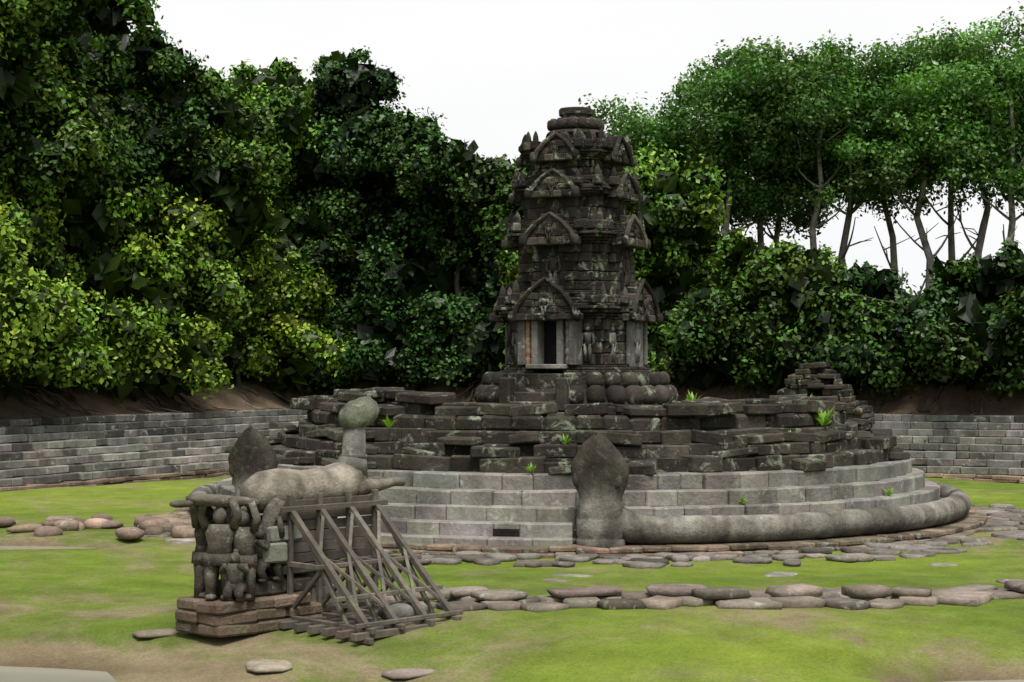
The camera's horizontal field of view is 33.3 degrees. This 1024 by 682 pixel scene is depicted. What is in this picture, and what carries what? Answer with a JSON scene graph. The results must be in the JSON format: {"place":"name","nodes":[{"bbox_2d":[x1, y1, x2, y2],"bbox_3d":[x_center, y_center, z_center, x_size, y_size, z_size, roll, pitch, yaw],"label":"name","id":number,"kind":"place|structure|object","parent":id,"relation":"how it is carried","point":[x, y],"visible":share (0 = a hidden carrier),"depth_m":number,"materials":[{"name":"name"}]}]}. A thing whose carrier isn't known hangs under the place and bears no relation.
{"place":"outdoors","nodes":[
{"label":"outdoors","id":0,"kind":"place"},
{"bbox_2d":[0,477,1023,681],"bbox_3d":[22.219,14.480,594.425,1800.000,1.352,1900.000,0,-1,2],"label":"ground","id":1,"kind":"structure","parent":0,"point":[101,599],"depth_m":25.56,"materials":[{"name":"green plant"}]},
{"bbox_2d":[175,591,337,637],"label":"statue plinth","id":2,"kind":"structure","parent":1,"relation":"on","point":[219,617],"depth_m":25.18,"materials":[{"name":"brown stone"}]},
{"bbox_2d":[262,517,341,612],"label":"statue support blocks","id":3,"kind":"structure","parent":1,"relation":"on","point":[276,552],"depth_m":25.59,"materials":[{"name":"grey stone"}]},
{"bbox_2d":[169,396,405,602],"bbox_3d":[-3.492,2.367,26.407,1.284,2.998,4.357,-1,-1,37],"label":"balaha horse statue","id":4,"kind":"object","parent":3,"relation":"on","point":[232,548],"visible":0.94,"depth_m":25.58,"materials":[{"name":"stone"}]},
{"bbox_2d":[280,489,462,644],"bbox_3d":[-2.151,3.332,25.804,2.259,2.027,2.287,-1,-1,44],"label":"timber shoring","id":5,"kind":"object","parent":1,"relation":"on","point":[357,627],"visible":0.94,"depth_m":25.78,"materials":[{"name":"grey wood"}]},
{"bbox_2d":[378,601,427,619],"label":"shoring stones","id":6,"kind":"object","parent":1,"relation":"on","point":[402,609],"visible":0.45,"depth_m":25.46,"materials":[{"name":"grey stone"}]},
{"bbox_2d":[0,408,1023,491],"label":"pond step walls","id":7,"kind":"structure","parent":1,"relation":"on","point":[55,452],"depth_m":72.88,"materials":[{"name":"grey stone"}]},
{"bbox_2d":[0,504,1023,678],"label":"paving stones","id":8,"kind":"object","parent":1,"relation":"on","point":[1006,517],"visible":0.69,"depth_m":28.21,"materials":[{"name":"grey stone"}]},
{"bbox_2d":[0,546,1023,681],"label":"path","id":9,"kind":"structure","parent":1,"relation":"on","point":[19,674],"depth_m":24.19,"materials":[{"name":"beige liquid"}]},
{"bbox_2d":[189,426,970,548],"bbox_3d":[1.678,3.278,44.849,20.024,2.510,20.153,0,-1,2],"label":"sculpture","id":10,"kind":"object","parent":1,"relation":"on","point":[600,470],"visible":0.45,"depth_m":35.44,"materials":[{"name":"stone"}]},
{"bbox_2d":[169,387,996,558],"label":"island steps","id":11,"kind":"structure","parent":1,"relation":"on","point":[472,483],"depth_m":37.78,"materials":[{"name":"grey stone"}]},
{"bbox_2d":[474,107,678,411],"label":"temple tower","id":12,"kind":"structure","parent":11,"relation":"on","point":[576,237],"depth_m":43.64,"materials":[{"name":"grey stone"}]},
{"bbox_2d":[540,321,564,369],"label":"doorway","id":13,"kind":"structure","parent":12,"relation":"attached to","point":[550,345],"depth_m":43.88,"materials":[{"name":"black"}]},
{"bbox_2d":[225,390,929,504],"bbox_3d":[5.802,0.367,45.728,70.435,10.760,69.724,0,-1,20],"label":"island weeds","id":14,"kind":"object","parent":11,"relation":"on","point":[822,419],"visible":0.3,"depth_m":40.40,"materials":[{"name":"green plant"}]},
{"bbox_2d":[769,361,874,433],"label":"stone rubble pile","id":15,"kind":"object","parent":11,"relation":"on","point":[806,379],"visible":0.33,"depth_m":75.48,"materials":[{"name":"stone"}]},
{"bbox_2d":[0,377,1023,418],"bbox_3d":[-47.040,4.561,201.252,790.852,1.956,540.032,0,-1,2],"label":"earth bank","id":16,"kind":"structure","parent":0,"point":[954,400],"depth_m":78.50,"materials":[{"name":"soil"}]},
{"bbox_2d":[0,378,982,418],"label":"bank roots","id":17,"kind":"object","parent":16,"relation":"on","point":[153,396],"visible":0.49,"depth_m":79.04,"materials":[{"name":"brown plant"}]},
{"bbox_2d":[0,0,1023,403],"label":"tree","id":18,"kind":"object","parent":16,"relation":"on","point":[148,184],"depth_m":83.11,"materials":[{"name":"green plant"}]},
{"bbox_2d":[127,0,1023,294],"label":"sky","id":19,"kind":"structure","parent":0,"point":[498,71],"materials":[{"name":"white"}]}
]}

